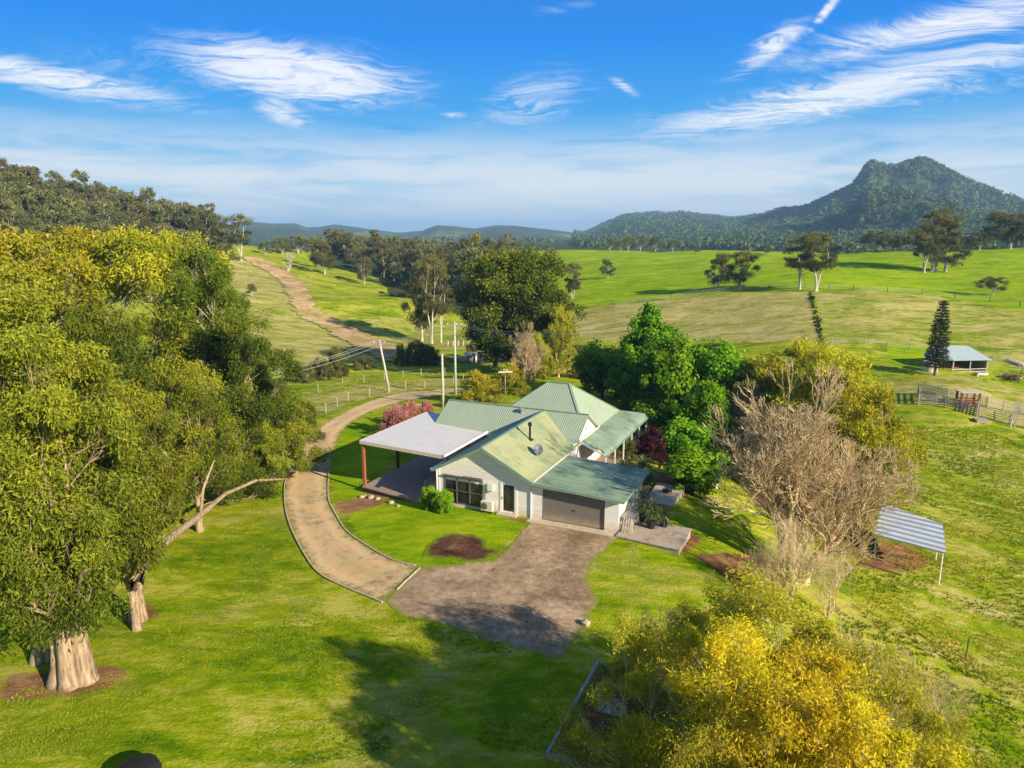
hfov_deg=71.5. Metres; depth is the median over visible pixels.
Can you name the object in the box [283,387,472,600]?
driveway
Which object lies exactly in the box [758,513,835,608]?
bare sapling
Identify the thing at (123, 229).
forest tree
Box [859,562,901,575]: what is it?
bed border
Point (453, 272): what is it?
forest tree
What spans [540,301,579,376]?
olive tree
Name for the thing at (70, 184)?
forest tree
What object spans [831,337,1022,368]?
wire fence
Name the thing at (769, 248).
crest tree
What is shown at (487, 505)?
air conditioner
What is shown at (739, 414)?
leafy tree
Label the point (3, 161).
forest tree
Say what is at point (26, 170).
forest tree
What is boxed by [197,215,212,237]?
forest tree
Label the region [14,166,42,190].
forest tree
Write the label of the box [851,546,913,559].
bed border
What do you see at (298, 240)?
gum tree
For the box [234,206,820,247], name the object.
tree belts
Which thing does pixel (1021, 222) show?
gum tree
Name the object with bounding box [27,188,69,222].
forest tree
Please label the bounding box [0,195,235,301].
hill forest
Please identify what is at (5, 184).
forest tree
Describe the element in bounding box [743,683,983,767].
golden tree
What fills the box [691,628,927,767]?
golden tree
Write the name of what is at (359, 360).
creek shrub
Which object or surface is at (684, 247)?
crest tree
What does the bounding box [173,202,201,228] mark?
forest tree
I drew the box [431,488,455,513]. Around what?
clipped bush
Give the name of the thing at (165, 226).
forest tree
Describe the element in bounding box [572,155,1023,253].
mountain forest
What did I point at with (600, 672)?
shaded bed
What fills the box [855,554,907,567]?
bed border
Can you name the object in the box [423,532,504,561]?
mulch bed
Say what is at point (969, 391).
cattle crush
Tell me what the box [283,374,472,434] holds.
wire fence
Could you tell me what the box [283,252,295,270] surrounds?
dead tree
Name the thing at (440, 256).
forest tree
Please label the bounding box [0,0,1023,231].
sky
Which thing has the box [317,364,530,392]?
wire fence
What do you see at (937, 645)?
paddock grass
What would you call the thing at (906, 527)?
shade shelter
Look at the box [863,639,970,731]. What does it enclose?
bare sapling
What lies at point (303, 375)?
creek shrub
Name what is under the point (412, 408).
blossom shrub
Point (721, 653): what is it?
golden tree
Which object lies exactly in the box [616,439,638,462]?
grey shrub
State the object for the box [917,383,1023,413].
stockyard fence
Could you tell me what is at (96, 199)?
forest tree
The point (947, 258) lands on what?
gum tree
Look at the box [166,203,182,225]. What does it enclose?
forest tree
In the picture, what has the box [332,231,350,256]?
forest tree
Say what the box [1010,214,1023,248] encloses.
gum tree
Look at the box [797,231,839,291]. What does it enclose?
gum tree
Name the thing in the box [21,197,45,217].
forest tree
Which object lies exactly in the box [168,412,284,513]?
gum tree
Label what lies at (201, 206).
forest tree
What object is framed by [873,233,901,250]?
gum tree
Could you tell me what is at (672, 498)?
side deck
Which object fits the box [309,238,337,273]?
gum tree
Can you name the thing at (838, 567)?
bare sapling
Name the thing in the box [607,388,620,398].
leafy tree
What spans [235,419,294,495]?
gum tree
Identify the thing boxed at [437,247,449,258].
forest tree
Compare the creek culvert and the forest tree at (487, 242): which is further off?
the forest tree at (487, 242)
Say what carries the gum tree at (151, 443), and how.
on the ground at (632, 578)
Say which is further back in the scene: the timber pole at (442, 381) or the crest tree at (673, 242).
the crest tree at (673, 242)
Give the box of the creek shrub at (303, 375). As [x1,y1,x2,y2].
[293,364,315,382]
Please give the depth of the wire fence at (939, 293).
194.11 m
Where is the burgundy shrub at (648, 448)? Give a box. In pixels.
[633,423,670,465]
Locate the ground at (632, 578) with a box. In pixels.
[0,164,1023,767]
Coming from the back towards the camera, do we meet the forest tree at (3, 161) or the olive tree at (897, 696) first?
the forest tree at (3, 161)
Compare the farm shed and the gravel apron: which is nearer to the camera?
the gravel apron
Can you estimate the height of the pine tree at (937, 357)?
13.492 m
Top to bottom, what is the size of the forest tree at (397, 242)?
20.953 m
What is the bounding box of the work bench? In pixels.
[621,509,638,531]
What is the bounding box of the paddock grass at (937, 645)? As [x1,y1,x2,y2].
[806,418,1023,767]
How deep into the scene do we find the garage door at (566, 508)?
47.32 m
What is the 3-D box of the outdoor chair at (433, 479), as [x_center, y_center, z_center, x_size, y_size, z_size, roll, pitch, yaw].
[-5.963,7.643,55.268,0.520,0.950,0.500,5,13,24]
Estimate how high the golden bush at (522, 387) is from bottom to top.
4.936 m
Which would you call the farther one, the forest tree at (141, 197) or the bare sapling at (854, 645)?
the forest tree at (141, 197)
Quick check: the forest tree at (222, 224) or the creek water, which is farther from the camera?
the forest tree at (222, 224)
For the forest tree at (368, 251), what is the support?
on the ground at (632, 578)
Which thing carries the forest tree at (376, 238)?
on the ground at (632, 578)
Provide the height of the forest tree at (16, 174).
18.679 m
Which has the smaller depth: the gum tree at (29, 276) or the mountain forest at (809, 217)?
the gum tree at (29, 276)
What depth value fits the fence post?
41.22 m
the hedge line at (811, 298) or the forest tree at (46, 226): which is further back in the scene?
the forest tree at (46, 226)
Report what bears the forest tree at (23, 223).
on the ground at (632, 578)
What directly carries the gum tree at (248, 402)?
on the ground at (632, 578)
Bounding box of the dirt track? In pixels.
[243,256,414,360]
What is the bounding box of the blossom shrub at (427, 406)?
[417,399,433,414]
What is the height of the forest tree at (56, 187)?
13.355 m
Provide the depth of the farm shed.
127.30 m
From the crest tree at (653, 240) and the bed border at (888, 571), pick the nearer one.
the bed border at (888, 571)
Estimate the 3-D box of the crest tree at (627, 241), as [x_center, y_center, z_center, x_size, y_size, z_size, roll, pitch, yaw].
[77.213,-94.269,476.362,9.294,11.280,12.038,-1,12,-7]
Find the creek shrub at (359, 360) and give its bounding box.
[352,355,377,370]
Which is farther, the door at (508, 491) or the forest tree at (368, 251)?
the forest tree at (368, 251)
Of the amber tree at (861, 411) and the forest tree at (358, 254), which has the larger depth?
the forest tree at (358, 254)
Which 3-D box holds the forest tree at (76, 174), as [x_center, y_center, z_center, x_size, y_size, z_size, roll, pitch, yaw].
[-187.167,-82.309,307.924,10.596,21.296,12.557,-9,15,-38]
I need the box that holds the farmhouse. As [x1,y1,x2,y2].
[430,381,649,537]
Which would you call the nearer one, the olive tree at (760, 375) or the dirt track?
the olive tree at (760, 375)
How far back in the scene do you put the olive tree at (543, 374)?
101.96 m
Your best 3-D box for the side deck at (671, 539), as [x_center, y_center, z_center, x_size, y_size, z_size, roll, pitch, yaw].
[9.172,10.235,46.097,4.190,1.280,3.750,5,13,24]
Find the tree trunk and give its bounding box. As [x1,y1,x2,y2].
[45,570,100,692]
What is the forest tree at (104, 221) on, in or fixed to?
on the ground at (632, 578)
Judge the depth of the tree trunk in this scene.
30.60 m
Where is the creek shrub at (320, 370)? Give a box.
[308,356,332,380]
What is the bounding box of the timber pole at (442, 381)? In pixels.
[441,354,444,407]
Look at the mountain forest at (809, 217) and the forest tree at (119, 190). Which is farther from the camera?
the mountain forest at (809, 217)
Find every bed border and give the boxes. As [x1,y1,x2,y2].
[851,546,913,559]
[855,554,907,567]
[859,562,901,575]
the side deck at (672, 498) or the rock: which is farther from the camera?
the side deck at (672, 498)
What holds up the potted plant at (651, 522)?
on the side deck at (671, 539)
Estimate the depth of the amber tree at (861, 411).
55.87 m
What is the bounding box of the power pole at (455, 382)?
[446,322,462,393]
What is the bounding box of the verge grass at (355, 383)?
[296,368,473,405]
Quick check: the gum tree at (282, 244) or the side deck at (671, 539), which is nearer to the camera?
the side deck at (671, 539)
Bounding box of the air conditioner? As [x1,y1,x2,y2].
[481,499,493,513]
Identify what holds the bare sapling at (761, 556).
on the ground at (632, 578)
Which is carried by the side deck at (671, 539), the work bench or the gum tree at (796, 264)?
the work bench
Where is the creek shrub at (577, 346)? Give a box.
[564,344,583,360]
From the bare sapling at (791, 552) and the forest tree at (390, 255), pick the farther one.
the forest tree at (390, 255)
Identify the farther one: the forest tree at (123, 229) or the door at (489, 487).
the forest tree at (123, 229)
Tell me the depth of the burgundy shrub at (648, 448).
62.43 m
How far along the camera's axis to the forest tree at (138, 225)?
275.44 m
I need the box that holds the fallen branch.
[127,460,284,623]
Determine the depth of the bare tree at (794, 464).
43.24 m
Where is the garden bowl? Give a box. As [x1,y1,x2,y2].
[662,488,671,492]
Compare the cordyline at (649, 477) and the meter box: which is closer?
the meter box
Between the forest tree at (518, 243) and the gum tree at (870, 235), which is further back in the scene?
the forest tree at (518, 243)
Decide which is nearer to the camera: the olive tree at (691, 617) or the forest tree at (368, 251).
the olive tree at (691, 617)
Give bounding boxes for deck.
[362,455,438,502]
[616,518,691,554]
[645,483,685,508]
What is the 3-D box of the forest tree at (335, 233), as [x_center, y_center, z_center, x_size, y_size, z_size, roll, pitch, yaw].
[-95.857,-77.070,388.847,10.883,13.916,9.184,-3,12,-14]
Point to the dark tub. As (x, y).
(145, 760)
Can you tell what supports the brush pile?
on the ground at (632, 578)
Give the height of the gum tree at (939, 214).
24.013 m
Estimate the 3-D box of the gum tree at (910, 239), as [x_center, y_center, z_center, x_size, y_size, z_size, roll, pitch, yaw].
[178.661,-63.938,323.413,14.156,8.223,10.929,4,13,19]
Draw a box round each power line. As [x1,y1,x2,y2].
[244,341,384,379]
[384,325,456,340]
[450,323,636,335]
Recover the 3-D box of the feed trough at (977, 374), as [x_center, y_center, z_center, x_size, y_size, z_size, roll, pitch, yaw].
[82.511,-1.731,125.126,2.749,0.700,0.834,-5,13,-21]
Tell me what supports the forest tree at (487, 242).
on the ground at (632, 578)
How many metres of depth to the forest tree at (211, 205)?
362.46 m
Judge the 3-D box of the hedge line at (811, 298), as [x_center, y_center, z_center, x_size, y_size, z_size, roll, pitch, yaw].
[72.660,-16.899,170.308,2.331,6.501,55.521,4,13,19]
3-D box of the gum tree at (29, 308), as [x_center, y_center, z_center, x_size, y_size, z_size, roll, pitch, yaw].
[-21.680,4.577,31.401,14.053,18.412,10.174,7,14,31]
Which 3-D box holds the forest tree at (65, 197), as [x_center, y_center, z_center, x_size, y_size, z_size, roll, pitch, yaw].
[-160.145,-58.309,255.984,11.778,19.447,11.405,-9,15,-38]
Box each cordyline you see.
[615,458,633,466]
[632,453,659,481]
[642,466,660,485]
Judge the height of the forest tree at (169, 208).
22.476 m
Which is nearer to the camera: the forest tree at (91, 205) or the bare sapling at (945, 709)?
the bare sapling at (945, 709)
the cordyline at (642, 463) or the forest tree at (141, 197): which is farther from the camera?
the forest tree at (141, 197)
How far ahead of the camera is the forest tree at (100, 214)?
268.13 m
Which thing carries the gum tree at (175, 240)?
on the ground at (632, 578)
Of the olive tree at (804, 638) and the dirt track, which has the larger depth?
the dirt track
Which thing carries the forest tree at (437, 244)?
on the ground at (632, 578)
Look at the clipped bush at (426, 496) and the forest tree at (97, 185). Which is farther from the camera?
the forest tree at (97, 185)
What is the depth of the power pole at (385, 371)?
94.09 m
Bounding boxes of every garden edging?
[284,477,382,602]
[327,459,415,565]
[397,567,419,589]
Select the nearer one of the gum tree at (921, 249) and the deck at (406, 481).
the deck at (406, 481)
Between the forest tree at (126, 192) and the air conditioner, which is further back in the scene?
the forest tree at (126, 192)
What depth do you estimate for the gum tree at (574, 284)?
214.22 m
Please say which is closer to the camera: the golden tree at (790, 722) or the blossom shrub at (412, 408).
the golden tree at (790, 722)
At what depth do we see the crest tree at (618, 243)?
470.47 m
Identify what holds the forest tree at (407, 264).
on the ground at (632, 578)
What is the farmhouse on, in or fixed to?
on the ground at (632, 578)
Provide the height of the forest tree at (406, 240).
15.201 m
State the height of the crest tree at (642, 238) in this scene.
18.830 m
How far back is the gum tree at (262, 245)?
349.23 m
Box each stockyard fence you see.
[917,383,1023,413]
[918,394,1023,425]
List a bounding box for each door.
[487,485,492,490]
[500,481,516,513]
[544,491,603,528]
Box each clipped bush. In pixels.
[418,484,436,509]
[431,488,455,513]
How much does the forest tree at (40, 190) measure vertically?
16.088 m
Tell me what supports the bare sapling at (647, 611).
on the ground at (632, 578)
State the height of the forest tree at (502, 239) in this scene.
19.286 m
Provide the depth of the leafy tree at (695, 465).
54.22 m
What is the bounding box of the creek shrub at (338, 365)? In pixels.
[326,344,349,377]
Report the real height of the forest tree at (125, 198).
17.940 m
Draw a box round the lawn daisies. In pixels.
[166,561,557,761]
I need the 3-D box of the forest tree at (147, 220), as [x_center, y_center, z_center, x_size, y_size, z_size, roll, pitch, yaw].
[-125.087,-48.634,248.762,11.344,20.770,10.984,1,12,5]
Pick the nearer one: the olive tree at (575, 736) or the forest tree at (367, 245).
the olive tree at (575, 736)
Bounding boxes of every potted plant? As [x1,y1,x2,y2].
[629,486,659,522]
[636,497,665,528]
[653,503,676,529]
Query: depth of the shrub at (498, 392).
89.76 m
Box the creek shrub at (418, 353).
[404,339,426,365]
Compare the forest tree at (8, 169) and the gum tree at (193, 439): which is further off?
the forest tree at (8, 169)
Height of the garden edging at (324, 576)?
0.765 m
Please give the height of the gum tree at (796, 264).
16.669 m
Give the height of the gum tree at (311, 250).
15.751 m
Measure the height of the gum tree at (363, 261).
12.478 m
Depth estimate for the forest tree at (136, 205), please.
292.03 m
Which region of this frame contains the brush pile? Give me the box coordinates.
[996,367,1023,381]
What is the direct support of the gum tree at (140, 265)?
on the ground at (632, 578)
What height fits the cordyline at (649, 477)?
1.580 m
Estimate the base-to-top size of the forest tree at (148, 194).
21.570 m
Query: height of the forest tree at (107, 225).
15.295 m
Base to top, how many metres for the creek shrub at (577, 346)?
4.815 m
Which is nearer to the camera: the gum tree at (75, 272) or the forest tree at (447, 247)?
the gum tree at (75, 272)
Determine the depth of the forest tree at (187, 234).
238.74 m
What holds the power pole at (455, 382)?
on the ground at (632, 578)
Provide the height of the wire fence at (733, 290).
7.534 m
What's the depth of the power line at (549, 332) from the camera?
74.28 m
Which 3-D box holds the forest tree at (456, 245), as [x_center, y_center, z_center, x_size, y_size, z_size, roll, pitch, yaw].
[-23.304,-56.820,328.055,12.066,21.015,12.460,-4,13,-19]
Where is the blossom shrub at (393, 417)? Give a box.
[378,403,411,431]
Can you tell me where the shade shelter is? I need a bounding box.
[874,502,945,584]
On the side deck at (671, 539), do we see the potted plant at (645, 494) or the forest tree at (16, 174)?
the potted plant at (645, 494)
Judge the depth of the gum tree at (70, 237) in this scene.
57.02 m
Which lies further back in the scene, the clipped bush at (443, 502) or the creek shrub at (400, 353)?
the creek shrub at (400, 353)
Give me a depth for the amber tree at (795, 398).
60.28 m
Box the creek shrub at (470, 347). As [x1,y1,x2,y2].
[465,343,482,356]
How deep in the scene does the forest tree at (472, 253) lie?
229.65 m
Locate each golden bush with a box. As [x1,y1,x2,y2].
[455,369,505,403]
[490,361,531,395]
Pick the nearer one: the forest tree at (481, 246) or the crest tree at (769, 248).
the forest tree at (481, 246)
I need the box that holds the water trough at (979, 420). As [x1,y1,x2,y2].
[972,417,988,422]
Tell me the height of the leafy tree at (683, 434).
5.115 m
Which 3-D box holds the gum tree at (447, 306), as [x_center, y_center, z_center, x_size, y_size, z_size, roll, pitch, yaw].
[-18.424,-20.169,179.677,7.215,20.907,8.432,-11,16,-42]
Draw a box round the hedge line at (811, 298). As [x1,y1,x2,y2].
[808,292,824,342]
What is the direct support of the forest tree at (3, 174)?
on the ground at (632, 578)
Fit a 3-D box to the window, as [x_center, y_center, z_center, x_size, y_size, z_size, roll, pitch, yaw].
[-3.487,7.594,50.554,3.200,2.090,0.280,5,13,24]
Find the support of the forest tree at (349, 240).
on the ground at (632, 578)
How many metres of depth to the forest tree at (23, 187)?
238.52 m
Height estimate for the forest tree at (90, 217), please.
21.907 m
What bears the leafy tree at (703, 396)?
on the ground at (632, 578)
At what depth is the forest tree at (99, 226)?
237.74 m
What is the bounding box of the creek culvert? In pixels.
[464,352,476,359]
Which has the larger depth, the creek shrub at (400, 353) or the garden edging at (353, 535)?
the creek shrub at (400, 353)
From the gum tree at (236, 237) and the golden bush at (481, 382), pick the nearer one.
the golden bush at (481, 382)
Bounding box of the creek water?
[446,355,509,362]
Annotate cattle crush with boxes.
[954,390,981,409]
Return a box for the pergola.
[359,412,487,485]
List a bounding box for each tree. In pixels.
[0,157,13,169]
[0,162,15,172]
[0,171,9,181]
[0,178,29,200]
[0,184,16,213]
[0,196,25,234]
[0,204,31,224]
[0,224,133,379]
[0,248,132,521]
[0,282,170,665]
[0,313,151,664]
[1,171,24,189]
[1,353,166,513]
[3,209,34,229]
[5,219,142,332]
[8,172,26,183]
[10,181,47,217]
[12,164,23,179]
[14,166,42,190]
[17,166,46,192]
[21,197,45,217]
[24,175,44,190]
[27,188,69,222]
[29,206,69,236]
[29,211,60,228]
[33,221,59,236]
[35,370,199,631]
[39,189,59,206]
[43,170,62,181]
[43,183,60,196]
[47,176,68,195]
[47,179,62,198]
[48,290,178,475]
[49,220,210,394]
[52,209,96,234]
[53,194,78,223]
[59,197,98,232]
[63,188,86,207]
[67,182,84,194]
[69,169,90,198]
[73,198,107,221]
[74,185,94,201]
[86,181,109,200]
[88,198,111,214]
[90,219,110,233]
[90,222,111,249]
[92,199,115,224]
[94,199,128,226]
[98,219,115,231]
[101,187,119,204]
[106,225,134,250]
[108,186,122,195]
[112,190,146,220]
[116,189,136,204]
[116,210,134,224]
[116,225,234,429]
[124,212,145,230]
[125,197,147,221]
[128,201,148,222]
[128,351,248,532]
[135,195,149,216]
[139,187,166,221]
[141,214,170,236]
[145,210,162,228]
[145,282,229,411]
[150,196,175,224]
[153,199,179,231]
[153,223,175,236]
[161,238,252,393]
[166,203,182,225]
[166,210,185,227]
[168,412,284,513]
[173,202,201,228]
[174,201,188,207]
[174,230,197,253]
[174,299,306,449]
[175,205,205,231]
[176,229,192,246]
[195,207,218,245]
[197,203,208,228]
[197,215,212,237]
[204,203,216,217]
[214,213,228,229]
[215,243,242,262]
[222,213,254,260]
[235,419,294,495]
[241,355,288,420]
[245,283,257,295]
[253,401,335,477]
[257,241,273,253]
[269,237,290,253]
[283,235,309,253]
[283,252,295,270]
[294,397,328,444]
[303,235,332,266]
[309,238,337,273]
[323,228,334,241]
[327,231,340,254]
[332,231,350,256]
[343,231,360,262]
[345,246,359,270]
[353,236,369,246]
[354,242,365,267]
[355,256,375,284]
[359,245,382,269]
[363,239,373,247]
[368,229,380,248]
[370,238,389,276]
[382,235,403,263]
[386,248,403,280]
[392,237,418,284]
[399,238,409,250]
[400,274,438,340]
[411,242,439,275]
[411,250,448,343]
[429,266,455,342]
[431,241,439,252]
[435,258,459,295]
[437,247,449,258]
[437,254,450,266]
[442,242,451,254]
[447,238,472,253]
[448,232,486,275]
[451,236,474,268]
[451,272,544,367]
[454,255,468,279]
[458,240,589,373]
[462,231,485,250]
[482,237,494,246]
[487,241,504,257]
[498,237,509,245]
[504,233,522,249]
[508,321,548,381]
[515,329,557,380]
[535,610,724,767]
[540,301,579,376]
[543,248,556,271]
[564,261,583,301]
[566,334,621,397]
[597,258,616,277]
[603,301,682,409]
[604,238,616,250]
[604,608,817,767]
[606,596,730,743]
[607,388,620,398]
[616,240,624,249]
[623,235,634,250]
[629,332,733,430]
[632,553,917,767]
[633,235,650,250]
[647,236,664,251]
[655,709,748,767]
[656,337,757,433]
[657,443,732,497]
[658,413,714,454]
[664,378,745,468]
[665,239,678,251]
[674,659,887,767]
[682,245,690,252]
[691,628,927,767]
[699,357,927,585]
[703,252,737,290]
[722,249,761,289]
[723,347,807,450]
[726,380,767,438]
[742,349,921,490]
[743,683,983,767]
[750,335,856,434]
[764,246,774,253]
[778,604,845,688]
[779,231,830,288]
[784,373,931,530]
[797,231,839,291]
[806,625,985,767]
[828,245,844,253]
[857,231,890,251]
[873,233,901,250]
[890,235,916,251]
[907,220,946,272]
[912,206,964,271]
[921,213,964,271]
[922,230,972,271]
[922,300,951,375]
[956,236,975,249]
[969,231,996,249]
[973,276,1010,294]
[978,210,1020,248]
[1001,212,1023,248]
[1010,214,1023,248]
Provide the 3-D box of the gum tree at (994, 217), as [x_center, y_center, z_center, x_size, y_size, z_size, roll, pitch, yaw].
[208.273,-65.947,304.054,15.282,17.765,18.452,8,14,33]
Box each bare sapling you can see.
[612,602,696,661]
[737,538,787,590]
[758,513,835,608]
[789,549,861,617]
[831,616,905,706]
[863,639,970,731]
[896,670,983,740]
[1011,400,1023,427]
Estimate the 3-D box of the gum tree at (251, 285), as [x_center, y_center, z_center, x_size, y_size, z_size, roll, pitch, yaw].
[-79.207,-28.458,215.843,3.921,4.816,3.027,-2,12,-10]
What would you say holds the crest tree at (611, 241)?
on the ground at (632, 578)
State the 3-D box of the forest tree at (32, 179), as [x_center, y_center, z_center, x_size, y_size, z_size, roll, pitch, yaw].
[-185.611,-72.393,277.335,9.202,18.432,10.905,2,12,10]
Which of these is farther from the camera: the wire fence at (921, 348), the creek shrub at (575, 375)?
the wire fence at (921, 348)
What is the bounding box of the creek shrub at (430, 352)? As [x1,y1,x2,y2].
[413,344,440,365]
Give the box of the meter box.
[485,483,493,498]
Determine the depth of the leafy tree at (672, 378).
73.80 m
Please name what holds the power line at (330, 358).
attached to the power pole at (385, 371)
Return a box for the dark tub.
[116,753,161,767]
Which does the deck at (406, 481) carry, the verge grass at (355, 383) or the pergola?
the pergola
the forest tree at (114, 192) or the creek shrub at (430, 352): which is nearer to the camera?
the creek shrub at (430, 352)
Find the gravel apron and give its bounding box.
[385,522,616,658]
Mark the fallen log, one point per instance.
(1012, 361)
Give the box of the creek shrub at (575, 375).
[562,365,579,379]
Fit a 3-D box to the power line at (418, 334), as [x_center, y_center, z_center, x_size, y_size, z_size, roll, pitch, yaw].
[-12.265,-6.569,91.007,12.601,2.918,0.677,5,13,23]
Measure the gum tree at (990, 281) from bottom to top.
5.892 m
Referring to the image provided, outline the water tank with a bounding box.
[922,360,937,371]
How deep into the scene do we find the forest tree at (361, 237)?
378.47 m
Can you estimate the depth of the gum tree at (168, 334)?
69.56 m
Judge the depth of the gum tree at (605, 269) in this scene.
285.42 m
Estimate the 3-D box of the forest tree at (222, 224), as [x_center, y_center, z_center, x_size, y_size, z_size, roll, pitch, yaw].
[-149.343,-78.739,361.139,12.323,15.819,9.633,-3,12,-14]
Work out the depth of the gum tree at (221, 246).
277.18 m
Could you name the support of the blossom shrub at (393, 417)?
on the ground at (632, 578)
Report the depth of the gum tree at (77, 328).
45.28 m
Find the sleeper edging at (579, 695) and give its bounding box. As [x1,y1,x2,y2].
[546,658,599,767]
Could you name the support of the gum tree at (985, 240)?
on the ground at (632, 578)
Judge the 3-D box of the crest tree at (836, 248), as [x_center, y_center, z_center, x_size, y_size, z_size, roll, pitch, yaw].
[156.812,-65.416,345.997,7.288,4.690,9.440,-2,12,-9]
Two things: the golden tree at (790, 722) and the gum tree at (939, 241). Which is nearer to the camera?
the golden tree at (790, 722)
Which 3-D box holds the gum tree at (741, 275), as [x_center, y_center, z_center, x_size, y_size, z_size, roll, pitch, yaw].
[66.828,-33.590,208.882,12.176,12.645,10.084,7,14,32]
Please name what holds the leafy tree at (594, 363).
on the ground at (632, 578)
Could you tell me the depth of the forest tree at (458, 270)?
248.04 m
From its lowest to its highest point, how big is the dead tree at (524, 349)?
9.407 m
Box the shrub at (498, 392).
[470,379,508,395]
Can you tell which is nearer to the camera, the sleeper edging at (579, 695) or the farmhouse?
the sleeper edging at (579, 695)
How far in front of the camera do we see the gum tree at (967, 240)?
306.41 m
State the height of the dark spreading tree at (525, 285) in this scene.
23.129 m
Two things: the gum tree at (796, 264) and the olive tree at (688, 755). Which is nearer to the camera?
the olive tree at (688, 755)
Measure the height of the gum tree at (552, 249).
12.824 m
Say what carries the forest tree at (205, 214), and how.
on the ground at (632, 578)
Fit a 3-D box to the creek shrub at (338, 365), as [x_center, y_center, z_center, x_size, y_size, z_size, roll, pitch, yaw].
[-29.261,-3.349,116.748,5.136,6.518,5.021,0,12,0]
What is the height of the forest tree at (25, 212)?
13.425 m
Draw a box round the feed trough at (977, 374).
[974,372,988,376]
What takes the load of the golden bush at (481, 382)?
on the ground at (632, 578)
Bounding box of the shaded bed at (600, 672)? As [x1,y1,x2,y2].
[551,662,673,762]
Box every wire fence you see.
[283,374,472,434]
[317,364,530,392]
[614,283,853,306]
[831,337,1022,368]
[853,286,1022,305]
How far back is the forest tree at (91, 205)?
278.53 m
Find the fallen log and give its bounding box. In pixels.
[1005,359,1023,366]
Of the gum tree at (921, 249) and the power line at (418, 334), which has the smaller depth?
the power line at (418, 334)
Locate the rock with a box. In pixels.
[581,619,590,626]
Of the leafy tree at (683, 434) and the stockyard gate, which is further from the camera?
the stockyard gate
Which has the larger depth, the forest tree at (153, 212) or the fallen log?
the forest tree at (153, 212)
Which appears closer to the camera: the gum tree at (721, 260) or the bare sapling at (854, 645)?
the bare sapling at (854, 645)
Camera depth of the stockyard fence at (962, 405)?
102.45 m
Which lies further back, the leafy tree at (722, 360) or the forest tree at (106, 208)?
the forest tree at (106, 208)
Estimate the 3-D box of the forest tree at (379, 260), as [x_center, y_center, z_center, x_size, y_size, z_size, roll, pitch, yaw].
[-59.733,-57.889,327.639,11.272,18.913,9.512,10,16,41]
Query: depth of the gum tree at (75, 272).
50.54 m
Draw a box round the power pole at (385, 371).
[373,339,389,391]
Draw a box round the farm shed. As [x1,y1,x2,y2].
[924,345,991,372]
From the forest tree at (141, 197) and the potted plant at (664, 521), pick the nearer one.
the potted plant at (664, 521)
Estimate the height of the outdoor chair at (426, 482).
0.950 m
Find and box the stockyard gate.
[920,390,937,403]
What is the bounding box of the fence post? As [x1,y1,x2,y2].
[965,638,969,658]
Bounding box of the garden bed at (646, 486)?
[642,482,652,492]
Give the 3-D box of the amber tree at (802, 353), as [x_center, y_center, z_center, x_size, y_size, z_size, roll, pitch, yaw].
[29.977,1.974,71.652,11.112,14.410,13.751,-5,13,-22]
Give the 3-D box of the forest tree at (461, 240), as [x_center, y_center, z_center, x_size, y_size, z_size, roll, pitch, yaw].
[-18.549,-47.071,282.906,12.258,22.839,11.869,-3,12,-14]
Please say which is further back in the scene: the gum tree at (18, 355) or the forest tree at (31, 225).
the forest tree at (31, 225)
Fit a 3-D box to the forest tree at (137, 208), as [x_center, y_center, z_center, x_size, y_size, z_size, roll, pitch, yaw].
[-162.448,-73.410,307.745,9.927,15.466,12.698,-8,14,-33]
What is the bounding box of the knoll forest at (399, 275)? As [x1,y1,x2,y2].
[321,240,479,297]
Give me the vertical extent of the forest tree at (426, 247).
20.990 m
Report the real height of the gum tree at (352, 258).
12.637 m
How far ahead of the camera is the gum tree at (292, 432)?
58.67 m
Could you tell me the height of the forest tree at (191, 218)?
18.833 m
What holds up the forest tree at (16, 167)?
on the ground at (632, 578)
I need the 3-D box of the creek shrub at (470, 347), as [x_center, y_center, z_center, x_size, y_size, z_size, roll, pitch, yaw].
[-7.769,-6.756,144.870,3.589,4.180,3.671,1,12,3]
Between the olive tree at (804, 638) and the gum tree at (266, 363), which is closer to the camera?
the olive tree at (804, 638)
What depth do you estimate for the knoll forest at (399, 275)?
314.34 m
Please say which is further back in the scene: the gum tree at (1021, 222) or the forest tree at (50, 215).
the gum tree at (1021, 222)
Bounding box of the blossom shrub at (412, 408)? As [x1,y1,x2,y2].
[399,398,417,420]
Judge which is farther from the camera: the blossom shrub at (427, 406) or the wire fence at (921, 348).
the wire fence at (921, 348)
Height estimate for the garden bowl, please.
0.319 m
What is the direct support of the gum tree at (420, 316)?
on the ground at (632, 578)
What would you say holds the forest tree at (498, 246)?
on the ground at (632, 578)
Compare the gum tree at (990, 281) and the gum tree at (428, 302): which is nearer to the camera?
the gum tree at (428, 302)
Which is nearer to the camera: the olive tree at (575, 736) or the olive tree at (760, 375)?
the olive tree at (575, 736)
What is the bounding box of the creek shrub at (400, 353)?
[394,343,410,365]
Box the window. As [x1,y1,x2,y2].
[442,473,482,507]
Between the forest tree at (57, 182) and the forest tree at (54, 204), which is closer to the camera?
the forest tree at (54, 204)

